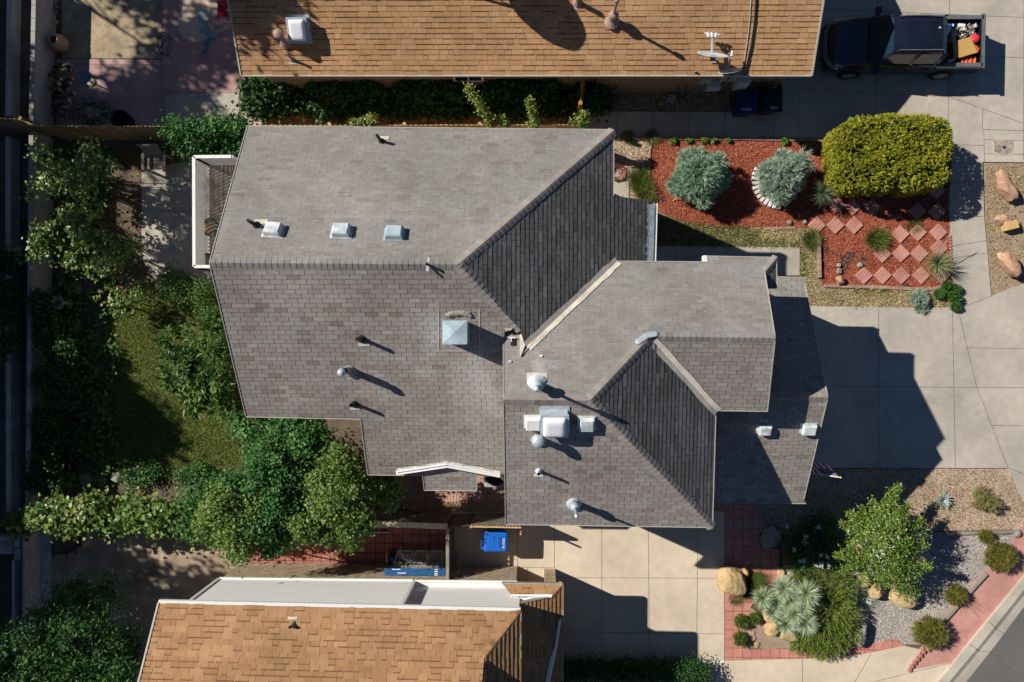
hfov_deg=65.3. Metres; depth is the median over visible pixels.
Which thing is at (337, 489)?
sunlit tree
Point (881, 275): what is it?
stepping stone
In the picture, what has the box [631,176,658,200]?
grass tuft
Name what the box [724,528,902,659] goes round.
paver walk
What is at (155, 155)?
garden bench
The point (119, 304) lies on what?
garden shrub
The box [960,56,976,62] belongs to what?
red cloth
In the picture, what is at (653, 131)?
grass tuft
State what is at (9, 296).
creeper
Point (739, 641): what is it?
path shrub
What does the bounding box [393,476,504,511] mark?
brick yard
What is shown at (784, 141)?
seedling
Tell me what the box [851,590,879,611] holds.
grass tuft
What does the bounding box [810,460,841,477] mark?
flag
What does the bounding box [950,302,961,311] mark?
ball shrub
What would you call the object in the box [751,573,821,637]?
yucca clump
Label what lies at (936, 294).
ball shrub
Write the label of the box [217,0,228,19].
folding chair
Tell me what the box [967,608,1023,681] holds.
street
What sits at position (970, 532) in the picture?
edging timber
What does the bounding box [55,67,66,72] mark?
firewood log
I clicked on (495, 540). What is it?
wheeled bin
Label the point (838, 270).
garden rock
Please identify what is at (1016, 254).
stones
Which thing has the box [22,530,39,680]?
block wall
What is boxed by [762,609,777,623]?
boulder
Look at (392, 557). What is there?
blue bucket
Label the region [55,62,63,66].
firewood log
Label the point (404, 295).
shingled house
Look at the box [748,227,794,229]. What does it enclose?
brick edging
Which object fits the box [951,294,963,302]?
ball shrub
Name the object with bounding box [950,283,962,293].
ball shrub
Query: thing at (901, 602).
boulder
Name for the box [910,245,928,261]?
stepping stone
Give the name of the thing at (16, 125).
wooden fence
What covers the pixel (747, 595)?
grass tuft
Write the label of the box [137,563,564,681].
shingled house
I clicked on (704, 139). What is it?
seedling
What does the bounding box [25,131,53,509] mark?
block wall
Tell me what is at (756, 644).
boulder
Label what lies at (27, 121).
wooden fence
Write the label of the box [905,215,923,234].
grass tuft
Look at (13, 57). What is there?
block wall
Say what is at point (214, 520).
pale tree
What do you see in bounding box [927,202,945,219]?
stepping stone
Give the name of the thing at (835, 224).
stepping stone
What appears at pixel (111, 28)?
bare dirt
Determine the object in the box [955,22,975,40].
scrap heap
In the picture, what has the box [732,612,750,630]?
path shrub
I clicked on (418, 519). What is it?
block wall
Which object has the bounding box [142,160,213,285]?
patio
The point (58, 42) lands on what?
clay urn
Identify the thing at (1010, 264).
boulder
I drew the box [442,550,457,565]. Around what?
panel
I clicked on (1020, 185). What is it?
strip grass
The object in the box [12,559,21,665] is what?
block wall
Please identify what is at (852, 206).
stepping stone
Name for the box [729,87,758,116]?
wheeled bin
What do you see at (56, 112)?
firewood log
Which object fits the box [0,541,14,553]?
stone slab
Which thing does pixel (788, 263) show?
front walk
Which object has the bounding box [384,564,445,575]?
scaffold beam
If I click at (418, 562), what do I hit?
scaffold plank
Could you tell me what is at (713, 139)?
seedling
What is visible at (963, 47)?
cardboard box
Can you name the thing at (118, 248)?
garden shrub
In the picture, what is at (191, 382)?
loquat bush
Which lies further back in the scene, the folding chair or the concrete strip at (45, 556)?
the concrete strip at (45, 556)
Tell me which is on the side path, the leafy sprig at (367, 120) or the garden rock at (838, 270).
the leafy sprig at (367, 120)
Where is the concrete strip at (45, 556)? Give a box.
[40,534,50,642]
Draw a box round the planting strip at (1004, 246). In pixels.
[984,163,1023,294]
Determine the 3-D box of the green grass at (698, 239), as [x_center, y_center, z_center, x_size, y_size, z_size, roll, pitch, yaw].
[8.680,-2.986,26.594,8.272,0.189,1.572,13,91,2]
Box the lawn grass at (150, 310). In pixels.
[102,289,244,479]
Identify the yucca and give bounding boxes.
[809,178,841,212]
[917,228,957,281]
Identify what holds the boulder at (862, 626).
on the grey gravel bed at (959, 561)
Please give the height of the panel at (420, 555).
0.565 m
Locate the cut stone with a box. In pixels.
[1001,220,1018,231]
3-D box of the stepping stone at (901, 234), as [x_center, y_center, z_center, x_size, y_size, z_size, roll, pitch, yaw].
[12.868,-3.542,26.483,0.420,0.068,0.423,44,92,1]
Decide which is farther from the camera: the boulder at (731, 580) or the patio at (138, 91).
the patio at (138, 91)
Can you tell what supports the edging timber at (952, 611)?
on the pink parkway
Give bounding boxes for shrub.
[5,217,72,268]
[17,135,99,208]
[52,233,144,286]
[53,197,117,255]
[69,126,121,200]
[92,275,159,324]
[112,453,216,495]
[149,261,234,385]
[664,144,733,210]
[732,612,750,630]
[732,630,747,647]
[748,611,761,625]
[754,146,818,207]
[909,614,954,660]
[932,287,946,299]
[941,279,952,289]
[942,583,985,614]
[946,291,956,299]
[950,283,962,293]
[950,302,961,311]
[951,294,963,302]
[970,484,1004,514]
[975,525,1006,557]
[982,540,1019,573]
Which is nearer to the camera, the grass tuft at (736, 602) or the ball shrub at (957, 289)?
the ball shrub at (957, 289)
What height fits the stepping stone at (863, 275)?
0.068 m
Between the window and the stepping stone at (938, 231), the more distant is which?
the stepping stone at (938, 231)
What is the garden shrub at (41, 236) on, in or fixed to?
on the ground at (126, 208)
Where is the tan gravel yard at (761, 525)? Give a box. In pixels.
[714,469,1023,535]
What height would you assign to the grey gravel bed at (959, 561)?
0.001 m
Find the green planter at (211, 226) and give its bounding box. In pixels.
[202,218,218,235]
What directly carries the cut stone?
on the planting strip at (1004, 246)
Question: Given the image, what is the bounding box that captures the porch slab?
[614,181,628,197]
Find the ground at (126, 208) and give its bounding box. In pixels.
[40,0,1015,681]
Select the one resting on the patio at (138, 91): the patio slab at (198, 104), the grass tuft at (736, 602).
the patio slab at (198, 104)
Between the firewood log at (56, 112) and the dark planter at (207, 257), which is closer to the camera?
the dark planter at (207, 257)
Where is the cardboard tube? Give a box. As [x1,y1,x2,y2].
[950,29,955,41]
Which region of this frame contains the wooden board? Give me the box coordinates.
[386,549,389,561]
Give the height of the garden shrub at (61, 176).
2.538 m
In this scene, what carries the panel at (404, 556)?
on the scaffold plank at (414, 566)
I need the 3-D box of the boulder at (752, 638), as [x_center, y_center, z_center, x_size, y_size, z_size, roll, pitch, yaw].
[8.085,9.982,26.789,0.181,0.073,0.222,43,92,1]
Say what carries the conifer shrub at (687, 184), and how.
on the mulch bed at (733, 223)
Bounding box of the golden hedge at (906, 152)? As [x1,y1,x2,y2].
[820,112,953,198]
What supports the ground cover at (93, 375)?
on the ground at (126, 208)
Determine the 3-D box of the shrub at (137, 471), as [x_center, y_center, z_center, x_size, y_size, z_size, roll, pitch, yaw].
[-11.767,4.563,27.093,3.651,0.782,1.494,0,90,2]
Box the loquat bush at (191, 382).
[150,308,240,422]
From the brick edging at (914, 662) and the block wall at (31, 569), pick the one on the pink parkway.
the brick edging at (914, 662)
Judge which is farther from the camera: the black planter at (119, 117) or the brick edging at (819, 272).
the black planter at (119, 117)
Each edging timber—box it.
[927,530,1015,535]
[944,601,962,620]
[966,573,987,596]
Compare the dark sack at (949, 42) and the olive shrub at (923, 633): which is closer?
the dark sack at (949, 42)
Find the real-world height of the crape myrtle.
2.887 m
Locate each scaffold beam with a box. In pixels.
[384,561,444,569]
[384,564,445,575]
[384,570,444,571]
[384,572,444,573]
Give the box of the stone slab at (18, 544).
[14,535,21,547]
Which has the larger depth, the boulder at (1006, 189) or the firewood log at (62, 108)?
the firewood log at (62, 108)
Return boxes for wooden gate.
[577,80,584,115]
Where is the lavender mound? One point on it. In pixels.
(915, 298)
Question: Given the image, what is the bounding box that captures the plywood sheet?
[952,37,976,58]
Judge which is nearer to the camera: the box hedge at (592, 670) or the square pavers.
the box hedge at (592, 670)
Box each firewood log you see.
[48,72,58,77]
[49,87,59,90]
[51,93,61,100]
[51,110,61,114]
[52,81,61,85]
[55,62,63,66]
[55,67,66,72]
[56,95,68,98]
[60,62,69,67]
[60,105,69,110]
[62,98,71,104]
[63,77,73,80]
[64,90,75,96]
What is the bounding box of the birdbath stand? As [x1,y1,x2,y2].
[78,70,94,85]
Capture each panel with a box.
[394,550,413,564]
[412,550,427,564]
[427,550,442,564]
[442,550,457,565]
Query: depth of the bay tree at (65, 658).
23.25 m
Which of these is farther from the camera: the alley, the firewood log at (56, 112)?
the alley
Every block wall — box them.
[5,0,20,118]
[5,137,20,510]
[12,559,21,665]
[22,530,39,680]
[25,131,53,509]
[29,0,55,125]
[166,501,452,528]
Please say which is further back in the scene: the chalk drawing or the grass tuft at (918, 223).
the chalk drawing
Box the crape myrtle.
[832,483,937,603]
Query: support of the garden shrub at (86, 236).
on the ground at (126, 208)
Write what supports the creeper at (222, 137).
attached to the wooden fence at (107, 131)
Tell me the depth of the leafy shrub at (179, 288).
25.54 m
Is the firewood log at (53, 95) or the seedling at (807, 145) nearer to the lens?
the seedling at (807, 145)
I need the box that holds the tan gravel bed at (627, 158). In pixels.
[614,140,650,200]
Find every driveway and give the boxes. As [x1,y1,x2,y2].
[451,511,723,681]
[586,0,1023,162]
[810,284,1023,501]
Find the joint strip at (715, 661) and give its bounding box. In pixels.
[698,661,723,662]
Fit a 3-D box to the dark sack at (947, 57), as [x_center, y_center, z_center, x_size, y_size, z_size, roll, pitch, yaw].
[13.827,-9.056,25.538,0.491,0.433,0.496,0,90,2]
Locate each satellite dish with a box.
[698,32,729,62]
[718,51,741,76]
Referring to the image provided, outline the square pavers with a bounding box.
[247,527,445,564]
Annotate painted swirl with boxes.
[178,0,230,41]
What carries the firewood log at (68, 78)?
on the firewood log
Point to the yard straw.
(451, 508)
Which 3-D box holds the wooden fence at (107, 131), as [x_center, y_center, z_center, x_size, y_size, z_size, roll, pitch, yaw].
[-11.821,-6.920,26.421,7.225,1.880,0.128,1,91,2]
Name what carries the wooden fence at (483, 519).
on the driveway at (635, 591)
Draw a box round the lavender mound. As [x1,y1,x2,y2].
[908,288,930,307]
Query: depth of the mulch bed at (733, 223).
26.61 m
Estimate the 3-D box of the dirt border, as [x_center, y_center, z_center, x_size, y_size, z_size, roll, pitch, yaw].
[9.591,-2.515,26.651,10.933,0.001,2.537,21,91,2]
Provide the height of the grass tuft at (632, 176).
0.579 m
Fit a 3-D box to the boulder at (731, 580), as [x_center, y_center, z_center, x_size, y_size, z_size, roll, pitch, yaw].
[7.280,7.947,26.459,0.950,0.742,0.957,0,90,2]
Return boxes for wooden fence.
[0,118,46,132]
[18,116,64,139]
[32,123,245,139]
[253,122,586,128]
[446,516,453,579]
[449,513,474,529]
[469,513,520,527]
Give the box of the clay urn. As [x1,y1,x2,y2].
[47,33,69,51]
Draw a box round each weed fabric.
[823,242,829,252]
[840,251,855,271]
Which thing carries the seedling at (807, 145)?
on the mulch bed at (733, 223)
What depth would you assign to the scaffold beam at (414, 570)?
26.15 m
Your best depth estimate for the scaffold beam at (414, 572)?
25.98 m
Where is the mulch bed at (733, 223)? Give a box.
[650,139,951,286]
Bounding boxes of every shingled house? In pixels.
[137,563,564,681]
[192,125,827,529]
[227,0,824,97]
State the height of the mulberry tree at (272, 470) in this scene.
4.343 m
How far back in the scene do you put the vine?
25.32 m
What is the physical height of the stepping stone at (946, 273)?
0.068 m
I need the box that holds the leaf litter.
[53,147,143,481]
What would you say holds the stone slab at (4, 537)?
on the alley
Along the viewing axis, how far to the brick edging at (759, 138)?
26.63 m
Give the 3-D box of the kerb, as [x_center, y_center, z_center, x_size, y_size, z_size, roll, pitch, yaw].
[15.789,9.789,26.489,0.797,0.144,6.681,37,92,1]
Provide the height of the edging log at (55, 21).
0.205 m
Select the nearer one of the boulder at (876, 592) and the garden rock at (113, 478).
the boulder at (876, 592)
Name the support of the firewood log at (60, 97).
on the patio at (138, 91)
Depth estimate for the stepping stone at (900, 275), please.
26.47 m
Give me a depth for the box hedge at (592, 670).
26.23 m
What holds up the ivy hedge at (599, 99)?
on the ground at (126, 208)
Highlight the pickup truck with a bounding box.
[819,6,985,79]
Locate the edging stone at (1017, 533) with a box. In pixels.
[1012,529,1021,537]
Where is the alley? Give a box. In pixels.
[0,0,30,678]
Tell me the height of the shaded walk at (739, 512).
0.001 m
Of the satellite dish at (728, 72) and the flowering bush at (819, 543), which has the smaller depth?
the satellite dish at (728, 72)
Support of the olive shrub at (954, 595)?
on the grey gravel bed at (959, 561)
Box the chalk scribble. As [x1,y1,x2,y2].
[201,37,214,54]
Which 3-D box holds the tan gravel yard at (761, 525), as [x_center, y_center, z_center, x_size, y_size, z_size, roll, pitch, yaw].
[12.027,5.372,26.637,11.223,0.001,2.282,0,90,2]
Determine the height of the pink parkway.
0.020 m
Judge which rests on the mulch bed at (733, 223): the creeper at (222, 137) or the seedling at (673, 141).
the seedling at (673, 141)
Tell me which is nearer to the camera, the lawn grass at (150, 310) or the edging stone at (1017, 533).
the edging stone at (1017, 533)
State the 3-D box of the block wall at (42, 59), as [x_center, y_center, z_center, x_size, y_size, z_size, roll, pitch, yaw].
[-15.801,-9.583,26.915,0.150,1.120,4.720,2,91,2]
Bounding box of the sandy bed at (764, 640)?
[744,608,803,648]
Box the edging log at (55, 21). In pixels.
[52,18,58,24]
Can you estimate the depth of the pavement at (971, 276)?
26.42 m
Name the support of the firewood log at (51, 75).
on the firewood log
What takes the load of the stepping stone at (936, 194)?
on the mulch bed at (733, 223)
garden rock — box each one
[110,472,121,482]
[836,268,841,273]
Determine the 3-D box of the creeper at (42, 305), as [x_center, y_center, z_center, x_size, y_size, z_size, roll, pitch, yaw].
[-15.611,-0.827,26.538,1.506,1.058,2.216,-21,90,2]
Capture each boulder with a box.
[717,566,746,595]
[741,566,748,576]
[750,636,755,641]
[754,641,759,647]
[759,526,781,548]
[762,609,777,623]
[763,623,777,636]
[776,629,797,641]
[777,567,784,576]
[836,276,843,285]
[853,621,866,646]
[856,573,871,587]
[867,582,883,598]
[888,585,917,608]
[994,169,1018,201]
[994,214,1011,225]
[996,252,1021,276]
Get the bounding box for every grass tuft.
[620,129,636,145]
[625,164,653,193]
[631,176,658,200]
[641,126,660,147]
[728,593,745,606]
[740,586,754,599]
[745,567,770,596]
[799,223,824,251]
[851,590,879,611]
[862,223,894,253]
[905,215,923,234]
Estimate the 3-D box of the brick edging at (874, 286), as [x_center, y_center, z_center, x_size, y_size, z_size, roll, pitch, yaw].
[12.365,-1.785,26.534,3.959,0.097,0.235,0,90,2]
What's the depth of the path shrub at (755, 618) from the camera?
26.54 m
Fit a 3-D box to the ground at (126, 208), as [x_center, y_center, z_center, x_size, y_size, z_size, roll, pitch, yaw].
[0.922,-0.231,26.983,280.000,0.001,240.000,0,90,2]
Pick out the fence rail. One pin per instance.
(520, 527)
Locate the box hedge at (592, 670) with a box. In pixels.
[563,647,715,681]
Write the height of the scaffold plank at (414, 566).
0.055 m
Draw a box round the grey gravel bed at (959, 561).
[775,533,1013,645]
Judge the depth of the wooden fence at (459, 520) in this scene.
26.12 m
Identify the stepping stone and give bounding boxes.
[69,282,81,294]
[69,319,81,331]
[72,154,85,168]
[79,473,91,485]
[807,217,825,231]
[826,216,843,233]
[828,196,845,212]
[843,198,861,214]
[845,216,862,233]
[855,267,872,283]
[863,198,880,215]
[873,267,890,283]
[874,245,890,262]
[891,225,908,242]
[892,245,909,262]
[892,267,909,283]
[908,202,925,219]
[908,224,926,240]
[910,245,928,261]
[912,267,929,283]
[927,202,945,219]
[928,186,944,198]
[929,223,946,240]
[930,240,947,255]
[932,267,949,283]
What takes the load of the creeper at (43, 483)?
attached to the block wall at (39, 275)
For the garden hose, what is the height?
0.130 m
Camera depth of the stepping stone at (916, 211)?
26.43 m
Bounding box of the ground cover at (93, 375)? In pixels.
[47,143,122,490]
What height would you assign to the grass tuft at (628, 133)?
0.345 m
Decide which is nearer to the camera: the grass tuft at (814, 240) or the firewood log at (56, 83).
the grass tuft at (814, 240)
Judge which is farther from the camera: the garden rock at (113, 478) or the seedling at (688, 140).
the garden rock at (113, 478)
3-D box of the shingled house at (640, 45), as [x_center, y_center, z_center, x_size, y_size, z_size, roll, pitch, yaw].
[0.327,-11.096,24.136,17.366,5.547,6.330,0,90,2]
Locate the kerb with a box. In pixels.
[937,574,1023,681]
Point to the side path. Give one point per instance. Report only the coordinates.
(408, 122)
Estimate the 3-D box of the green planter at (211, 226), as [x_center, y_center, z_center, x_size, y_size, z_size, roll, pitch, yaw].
[-9.051,-3.418,24.075,0.540,0.340,0.540,0,90,2]
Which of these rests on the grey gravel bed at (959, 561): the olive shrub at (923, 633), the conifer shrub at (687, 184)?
the olive shrub at (923, 633)
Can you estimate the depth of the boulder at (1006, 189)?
26.06 m
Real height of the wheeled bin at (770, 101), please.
1.117 m
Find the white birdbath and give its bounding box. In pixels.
[51,295,73,308]
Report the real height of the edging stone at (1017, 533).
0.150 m
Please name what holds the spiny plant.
on the ground at (126, 208)
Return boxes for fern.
[64,96,115,125]
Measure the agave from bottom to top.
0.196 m
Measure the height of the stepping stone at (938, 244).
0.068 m
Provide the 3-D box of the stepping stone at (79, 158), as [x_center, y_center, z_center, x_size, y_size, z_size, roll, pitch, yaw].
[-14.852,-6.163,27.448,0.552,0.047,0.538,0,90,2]
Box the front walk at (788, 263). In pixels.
[656,246,799,275]
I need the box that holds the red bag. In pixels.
[971,33,979,43]
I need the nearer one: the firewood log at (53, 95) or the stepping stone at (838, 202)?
the stepping stone at (838, 202)
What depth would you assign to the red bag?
25.29 m
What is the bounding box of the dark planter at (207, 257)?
[202,253,210,264]
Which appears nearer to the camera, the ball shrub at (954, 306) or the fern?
the ball shrub at (954, 306)
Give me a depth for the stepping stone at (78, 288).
27.47 m
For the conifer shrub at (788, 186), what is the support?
on the mulch bed at (733, 223)
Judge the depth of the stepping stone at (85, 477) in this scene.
27.52 m
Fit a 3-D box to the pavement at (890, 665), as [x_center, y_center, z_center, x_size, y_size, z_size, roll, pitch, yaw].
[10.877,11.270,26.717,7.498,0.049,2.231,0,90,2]
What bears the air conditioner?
on the brick yard at (419, 498)
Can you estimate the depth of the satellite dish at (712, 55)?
23.22 m
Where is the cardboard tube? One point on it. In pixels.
(953, 35)
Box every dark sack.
[942,50,952,62]
[947,36,951,46]
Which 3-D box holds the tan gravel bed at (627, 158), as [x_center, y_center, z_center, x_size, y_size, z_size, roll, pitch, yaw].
[3.965,-5.731,26.820,1.509,0.001,2.299,0,90,2]
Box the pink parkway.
[912,525,1023,669]
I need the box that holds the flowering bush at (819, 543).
[776,504,849,582]
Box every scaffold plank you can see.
[388,565,438,567]
[392,562,444,563]
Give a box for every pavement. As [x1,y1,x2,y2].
[724,645,951,681]
[949,162,990,306]
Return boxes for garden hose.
[614,163,625,181]
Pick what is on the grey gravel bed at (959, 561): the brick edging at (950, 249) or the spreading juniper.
the spreading juniper
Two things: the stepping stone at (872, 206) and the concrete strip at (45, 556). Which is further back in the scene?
the concrete strip at (45, 556)
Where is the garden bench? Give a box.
[136,144,172,172]
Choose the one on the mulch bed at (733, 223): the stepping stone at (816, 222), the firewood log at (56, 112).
the stepping stone at (816, 222)
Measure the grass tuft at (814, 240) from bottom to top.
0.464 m
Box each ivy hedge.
[231,75,589,124]
[564,79,622,122]
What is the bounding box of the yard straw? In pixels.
[437,499,460,513]
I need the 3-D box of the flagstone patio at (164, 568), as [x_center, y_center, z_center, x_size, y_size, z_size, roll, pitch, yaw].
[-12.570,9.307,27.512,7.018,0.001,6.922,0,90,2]
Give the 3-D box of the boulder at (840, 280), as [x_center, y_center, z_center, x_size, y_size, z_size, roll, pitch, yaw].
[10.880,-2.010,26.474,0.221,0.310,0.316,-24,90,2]
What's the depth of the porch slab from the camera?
26.81 m
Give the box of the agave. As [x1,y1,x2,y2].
[935,492,952,507]
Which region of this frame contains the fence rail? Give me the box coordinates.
[470,525,521,534]
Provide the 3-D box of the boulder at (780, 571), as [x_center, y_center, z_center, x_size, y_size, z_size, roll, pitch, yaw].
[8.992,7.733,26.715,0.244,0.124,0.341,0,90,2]
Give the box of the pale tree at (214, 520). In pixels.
[187,477,266,566]
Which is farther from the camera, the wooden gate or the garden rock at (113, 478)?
the garden rock at (113, 478)
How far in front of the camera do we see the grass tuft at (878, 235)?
26.36 m
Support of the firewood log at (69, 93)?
on the firewood log
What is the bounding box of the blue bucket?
[389,553,395,560]
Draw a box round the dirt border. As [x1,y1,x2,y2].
[656,211,955,307]
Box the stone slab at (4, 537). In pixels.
[0,533,14,541]
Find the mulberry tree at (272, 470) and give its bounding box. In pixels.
[165,401,337,578]
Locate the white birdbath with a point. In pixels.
(61, 300)
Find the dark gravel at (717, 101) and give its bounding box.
[586,91,759,111]
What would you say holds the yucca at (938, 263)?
on the mulch bed at (733, 223)
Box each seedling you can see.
[670,136,676,145]
[685,137,691,143]
[700,136,707,143]
[710,136,716,143]
[780,137,788,145]
[803,142,810,149]
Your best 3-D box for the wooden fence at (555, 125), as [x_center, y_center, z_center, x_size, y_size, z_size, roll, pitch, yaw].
[-2.925,-6.875,26.117,10.624,1.880,0.128,0,91,2]
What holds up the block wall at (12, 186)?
on the alley
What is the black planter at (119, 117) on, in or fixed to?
on the patio at (138, 91)
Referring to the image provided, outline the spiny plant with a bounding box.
[914,301,929,314]
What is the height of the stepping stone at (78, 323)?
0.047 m
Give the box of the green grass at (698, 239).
[657,215,890,295]
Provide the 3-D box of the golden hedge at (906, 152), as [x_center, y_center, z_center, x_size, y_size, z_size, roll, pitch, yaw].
[11.979,-5.915,25.546,3.812,2.019,2.598,0,90,2]
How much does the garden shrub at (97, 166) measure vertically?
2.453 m
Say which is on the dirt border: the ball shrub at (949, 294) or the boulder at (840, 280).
the ball shrub at (949, 294)
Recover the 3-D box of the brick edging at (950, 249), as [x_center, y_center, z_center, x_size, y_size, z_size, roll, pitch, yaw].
[14.548,-2.886,26.454,0.122,0.082,1.245,-4,90,2]
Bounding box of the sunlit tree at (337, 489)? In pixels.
[278,435,408,555]
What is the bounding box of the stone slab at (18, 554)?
[14,547,21,560]
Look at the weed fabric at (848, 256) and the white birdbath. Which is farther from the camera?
the white birdbath
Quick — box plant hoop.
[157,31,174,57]
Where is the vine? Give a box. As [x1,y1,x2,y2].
[0,484,216,550]
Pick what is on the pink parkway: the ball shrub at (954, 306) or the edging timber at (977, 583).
the edging timber at (977, 583)
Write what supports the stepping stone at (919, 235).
on the mulch bed at (733, 223)
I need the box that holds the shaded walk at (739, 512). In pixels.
[713,505,755,520]
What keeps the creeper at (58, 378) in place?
attached to the block wall at (39, 275)
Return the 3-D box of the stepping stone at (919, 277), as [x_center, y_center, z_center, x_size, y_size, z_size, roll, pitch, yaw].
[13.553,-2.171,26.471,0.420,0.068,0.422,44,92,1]
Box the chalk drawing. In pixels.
[199,10,216,38]
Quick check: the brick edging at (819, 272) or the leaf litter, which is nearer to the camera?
the brick edging at (819, 272)
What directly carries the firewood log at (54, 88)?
on the firewood log
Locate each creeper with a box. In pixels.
[0,245,25,363]
[13,402,99,502]
[20,284,69,345]
[26,323,91,416]
[150,105,252,165]
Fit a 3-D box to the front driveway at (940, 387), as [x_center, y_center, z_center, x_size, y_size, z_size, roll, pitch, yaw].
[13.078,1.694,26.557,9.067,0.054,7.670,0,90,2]
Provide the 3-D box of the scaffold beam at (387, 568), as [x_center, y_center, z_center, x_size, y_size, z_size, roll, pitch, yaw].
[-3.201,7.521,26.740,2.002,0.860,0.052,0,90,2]
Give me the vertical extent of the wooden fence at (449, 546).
1.855 m
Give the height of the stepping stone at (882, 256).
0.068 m
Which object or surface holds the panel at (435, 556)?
on the scaffold plank at (414, 566)
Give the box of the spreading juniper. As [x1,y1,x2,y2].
[788,562,863,661]
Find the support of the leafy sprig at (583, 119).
on the side path
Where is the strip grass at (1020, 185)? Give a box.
[985,162,1023,287]
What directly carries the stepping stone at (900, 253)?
on the mulch bed at (733, 223)
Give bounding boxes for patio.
[51,529,245,681]
[56,0,272,125]
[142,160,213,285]
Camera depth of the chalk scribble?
27.24 m
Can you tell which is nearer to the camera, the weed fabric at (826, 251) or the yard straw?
the weed fabric at (826, 251)
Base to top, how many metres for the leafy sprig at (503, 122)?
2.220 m
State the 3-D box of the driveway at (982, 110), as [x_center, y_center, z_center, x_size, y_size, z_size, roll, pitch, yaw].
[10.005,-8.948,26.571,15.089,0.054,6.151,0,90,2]
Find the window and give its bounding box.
[452,77,483,81]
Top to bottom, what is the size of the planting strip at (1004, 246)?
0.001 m
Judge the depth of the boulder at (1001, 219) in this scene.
26.18 m
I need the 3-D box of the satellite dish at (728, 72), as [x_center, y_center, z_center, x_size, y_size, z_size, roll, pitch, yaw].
[6.490,-8.066,23.603,0.552,0.769,0.770,30,91,1]
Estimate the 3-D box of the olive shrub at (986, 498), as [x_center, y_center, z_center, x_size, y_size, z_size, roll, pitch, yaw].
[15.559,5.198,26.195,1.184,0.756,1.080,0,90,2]
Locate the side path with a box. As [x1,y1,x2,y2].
[273,111,573,124]
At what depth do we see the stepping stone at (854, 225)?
26.50 m
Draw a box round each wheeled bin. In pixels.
[481,528,507,551]
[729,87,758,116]
[756,85,782,114]
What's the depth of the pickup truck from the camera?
25.34 m
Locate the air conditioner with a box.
[484,477,503,486]
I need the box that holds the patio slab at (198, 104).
[166,93,238,123]
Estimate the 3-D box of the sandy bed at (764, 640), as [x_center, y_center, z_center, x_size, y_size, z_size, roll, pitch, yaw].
[8.920,10.111,26.780,2.959,0.001,1.208,28,91,1]
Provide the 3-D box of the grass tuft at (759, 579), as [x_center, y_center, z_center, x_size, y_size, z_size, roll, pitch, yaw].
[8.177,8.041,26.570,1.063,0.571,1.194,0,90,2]
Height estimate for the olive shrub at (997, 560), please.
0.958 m
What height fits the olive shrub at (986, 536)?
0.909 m
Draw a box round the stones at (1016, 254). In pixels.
[984,163,1023,292]
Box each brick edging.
[614,135,822,141]
[648,140,652,183]
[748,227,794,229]
[815,232,821,277]
[824,284,944,290]
[907,649,925,671]
[949,235,953,272]
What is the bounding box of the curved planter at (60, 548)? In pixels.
[51,529,92,558]
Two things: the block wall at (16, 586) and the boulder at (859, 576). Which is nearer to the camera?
the boulder at (859, 576)
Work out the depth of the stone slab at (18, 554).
27.05 m
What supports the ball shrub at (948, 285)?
on the mulch bed at (733, 223)
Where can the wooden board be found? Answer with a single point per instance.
(387, 555)
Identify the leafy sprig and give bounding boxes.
[347,112,378,126]
[463,82,500,127]
[493,110,511,127]
[524,95,541,127]
[567,109,590,128]
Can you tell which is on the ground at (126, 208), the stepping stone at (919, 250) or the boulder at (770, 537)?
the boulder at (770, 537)
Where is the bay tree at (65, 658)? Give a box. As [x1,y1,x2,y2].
[0,568,148,681]
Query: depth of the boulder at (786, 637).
26.47 m
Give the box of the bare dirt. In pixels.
[62,0,161,57]
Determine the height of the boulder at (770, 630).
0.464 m
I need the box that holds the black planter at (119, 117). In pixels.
[111,109,134,125]
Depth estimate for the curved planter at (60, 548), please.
27.34 m
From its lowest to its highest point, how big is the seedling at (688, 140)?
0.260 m
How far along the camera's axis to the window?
25.35 m
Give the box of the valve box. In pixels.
[994,139,1013,154]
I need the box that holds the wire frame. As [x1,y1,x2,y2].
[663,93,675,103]
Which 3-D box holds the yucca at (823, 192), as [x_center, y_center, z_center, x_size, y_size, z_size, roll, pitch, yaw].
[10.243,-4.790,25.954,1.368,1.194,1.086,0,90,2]
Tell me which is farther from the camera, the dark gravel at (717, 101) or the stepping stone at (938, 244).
the dark gravel at (717, 101)
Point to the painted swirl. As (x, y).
(190, 24)

